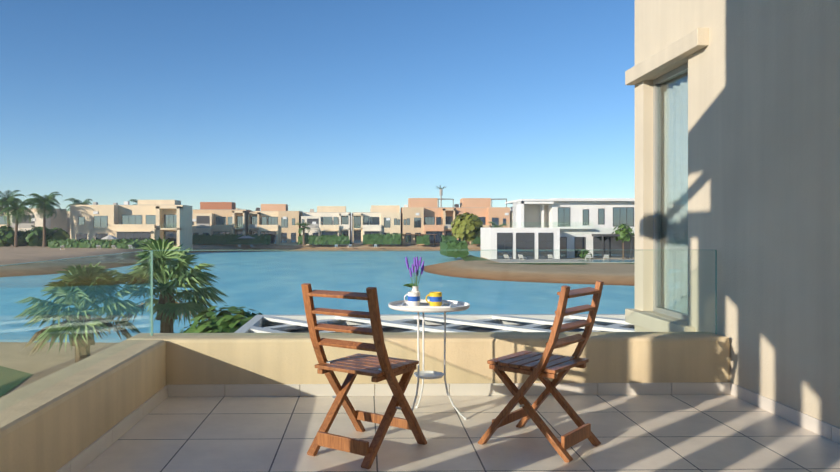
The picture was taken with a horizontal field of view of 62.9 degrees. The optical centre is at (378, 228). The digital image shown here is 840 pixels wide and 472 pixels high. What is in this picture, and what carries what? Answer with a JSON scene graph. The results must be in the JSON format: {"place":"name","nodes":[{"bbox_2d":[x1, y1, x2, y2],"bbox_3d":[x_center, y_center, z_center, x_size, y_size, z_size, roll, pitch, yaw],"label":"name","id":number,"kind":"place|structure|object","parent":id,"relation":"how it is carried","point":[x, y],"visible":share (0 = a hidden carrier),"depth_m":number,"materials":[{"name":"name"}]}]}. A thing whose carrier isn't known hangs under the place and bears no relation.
{"place":"outdoors","nodes":[
{"label":"outdoors","id":0,"kind":"place"},
{"bbox_2d":[0,251,634,342],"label":"lagoon water","id":1,"kind":"structure","parent":0,"point":[319,279],"depth_m":59.80,"materials":[{"name":"blue liquid"}]},
{"bbox_2d":[0,242,634,397],"bbox_3d":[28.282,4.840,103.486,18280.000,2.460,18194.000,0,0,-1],"label":"sandy shore","id":2,"kind":"structure","parent":0,"point":[16,254],"depth_m":79.20,"materials":[{"name":"beige sand"}]},
{"bbox_2d":[0,366,32,396],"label":"lawn","id":3,"kind":"structure","parent":2,"relation":"on","point":[4,380],"depth_m":20.23,"materials":[{"name":"green plant"}]},
{"bbox_2d":[0,225,69,246],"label":"bushes","id":4,"kind":"object","parent":2,"relation":"on","point":[9,239],"depth_m":137.25,"materials":[{"name":"green plant"}]},
{"bbox_2d":[50,240,150,248],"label":"hedge row","id":5,"kind":"object","parent":2,"relation":"on","point":[93,244],"depth_m":126.12,"materials":[{"name":"green plant"}]},
{"bbox_2d":[14,237,227,362],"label":"palm trees","id":6,"kind":"object","parent":2,"relation":"on","point":[159,307],"depth_m":20.78,"materials":[{"name":"green plant"}]},
{"bbox_2d":[179,305,261,332],"bbox_3d":[-3.178,3.047,14.419,2.536,2.846,2.565,0,0,-1],"label":"shrub","id":7,"kind":"object","parent":2,"relation":"on","point":[211,321],"depth_m":13.96,"materials":[{"name":"green plant"}]},
{"bbox_2d":[60,186,444,249],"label":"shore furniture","id":8,"kind":"object","parent":2,"relation":"on","point":[247,236],"depth_m":155.81,"materials":[{"name":"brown wood"}]},
{"bbox_2d":[0,190,507,246],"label":"trees","id":9,"kind":"object","parent":2,"relation":"on","point":[38,203],"depth_m":134.47,"materials":[{"name":"green plant"}]},
{"bbox_2d":[0,198,512,251],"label":"villa row","id":10,"kind":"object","parent":2,"relation":"on","point":[184,230],"depth_m":161.18,"materials":[{"name":"paint"}]},
{"bbox_2d":[47,233,480,246],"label":"hedge row","id":11,"kind":"object","parent":2,"relation":"on","point":[219,239],"depth_m":158.18,"materials":[{"name":"green plant"}]},
{"bbox_2d":[440,240,468,257],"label":"bush","id":12,"kind":"object","parent":2,"relation":"on","point":[460,246],"depth_m":106.16,"materials":[{"name":"green plant"}]},
{"bbox_2d":[461,255,490,261],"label":"lawn peninsula","id":13,"kind":"object","parent":2,"relation":"on","point":[473,258],"depth_m":100.14,"materials":[{"name":"green plant"}]},
{"bbox_2d":[451,212,633,258],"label":"trees","id":14,"kind":"object","parent":2,"relation":"on","point":[461,222],"depth_m":111.23,"materials":[{"name":"green plant"}]},
{"bbox_2d":[481,198,634,258],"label":"white villa","id":15,"kind":"object","parent":2,"relation":"on","point":[572,229],"depth_m":101.48,"materials":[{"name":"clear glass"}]},
{"bbox_2d":[487,259,634,262],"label":"pool deck patio","id":16,"kind":"structure","parent":2,"relation":"on","point":[559,261],"depth_m":90.11,"materials":[{"name":"beige"}]},
{"bbox_2d":[503,255,608,259],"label":"loungers","id":17,"kind":"object","parent":16,"relation":"on","point":[552,257],"depth_m":94.20,"materials":[{"name":"white"}]},
{"bbox_2d":[488,263,634,264],"bbox_3d":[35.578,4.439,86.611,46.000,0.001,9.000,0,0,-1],"label":"retaining wall","id":18,"kind":"structure","parent":2,"relation":"on","point":[552,263],"depth_m":85.98,"materials":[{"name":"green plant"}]},
{"bbox_2d":[635,0,839,427],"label":"wall","id":19,"kind":"structure","parent":2,"relation":"on","point":[764,148],"depth_m":4.45,"materials":[{"name":"beige paint"}]},
{"bbox_2d":[625,28,708,331],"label":"window ledges","id":20,"kind":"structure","parent":19,"relation":"attached to","point":[690,43],"depth_m":5.76,"materials":[{"name":"beige paint"}]},
{"bbox_2d":[653,63,687,320],"bbox_3d":[2.579,-0.300,5.912,0.050,2.140,0.880,0,0,-1],"label":"window frame","id":21,"kind":"object","parent":19,"relation":"in","point":[663,78],"visible":0.29,"depth_m":6.31,"materials":[{"name":"white metal"}]},
{"bbox_2d":[657,69,687,313],"bbox_3d":[2.579,-0.300,5.912,0.010,2.050,0.790,0,0,-1],"label":"window pane","id":22,"kind":"object","parent":21,"relation":"in","point":[671,189],"visible":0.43,"depth_m":6.00,"materials":[{"name":"clear glass"}]},
{"bbox_2d":[661,71,687,313],"bbox_3d":[2.664,-0.251,5.913,0.050,2.640,1.080,0,0,-1],"label":"curtain window","id":23,"kind":"structure","parent":19,"relation":"attached to","point":[677,145],"depth_m":6.10,"materials":[{"name":"white fabric"}]},
{"bbox_3d":[0.472,2.829,-1.471,4.240,3.280,13.090,0,0,-1],"label":"building wall","id":24,"kind":"object","parent":2,"relation":"on","visible":0},
{"bbox_2d":[0,332,729,471],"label":"parapet wall","id":25,"kind":"structure","parent":24,"relation":"on","point":[58,425],"depth_m":4.76,"materials":[{"name":"beige paint"}]},
{"bbox_2d":[0,250,715,409],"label":"glass balustrade","id":26,"kind":"object","parent":25,"relation":"on","point":[98,316],"visible":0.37,"depth_m":4.61,"materials":[{"name":"teal"}]},
{"bbox_2d":[0,250,716,335],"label":"glass balustrade edges","id":27,"kind":"object","parent":26,"relation":"attached to","point":[152,283],"visible":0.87,"depth_m":4.89,"materials":[{"name":"glass"}]},
{"bbox_2d":[80,395,839,471],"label":"balcony floor","id":28,"kind":"structure","parent":24,"relation":"on","point":[681,433],"depth_m":3.81,"materials":[{"name":"tile"}]},
{"bbox_2d":[301,283,426,468],"bbox_3d":[-0.067,0.734,3.635,0.456,0.895,0.518,0,0,34],"label":"folding chair","id":29,"kind":"object","parent":28,"relation":"on","point":[381,366],"visible":0.96,"depth_m":3.53,"materials":[{"name":"brown wood"}]},
{"bbox_2d":[388,299,469,419],"bbox_3d":[0.312,0.819,4.242,0.504,0.702,0.504,0,0,-1],"label":"side table","id":30,"kind":"object","parent":28,"relation":"on","point":[456,306],"visible":0.73,"depth_m":4.21,"materials":[{"name":"white metal"}]},
{"bbox_2d":[400,257,450,307],"bbox_3d":[0.295,0.331,4.239,0.300,0.309,0.236,0,0,7],"label":"tray with vase","id":31,"kind":"object","parent":30,"relation":"on","point":[435,299],"visible":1,"depth_m":4.21,"materials":[{"name":"white ceramic"}]},
{"bbox_2d":[56,382,839,471],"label":"baseboard","id":32,"kind":"structure","parent":28,"relation":"on","point":[85,457],"depth_m":4.75,"materials":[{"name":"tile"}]},
{"bbox_2d":[478,281,603,462],"bbox_3d":[0.882,0.734,3.722,0.518,0.895,0.456,0,0,41],"label":"folding chair","id":33,"kind":"object","parent":28,"relation":"on","point":[545,365],"visible":0.98,"depth_m":3.63,"materials":[{"name":"brown wood"}]},
{"bbox_2d":[0,0,634,263],"label":"sky","id":34,"kind":"structure","parent":0,"point":[303,105],"materials":[{"name":"blue"}]},
{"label":"terrace paving","id":35,"kind":"structure","parent":0,"visible":0},
{"bbox_2d":[234,314,634,332],"bbox_3d":[1.252,2.990,10.549,6.700,2.960,2.900,0,0,-1],"label":"pergola","id":36,"kind":"object","parent":35,"relation":"on","point":[402,319],"depth_m":11.34,"materials":[{"name":"grey"}]}
]}

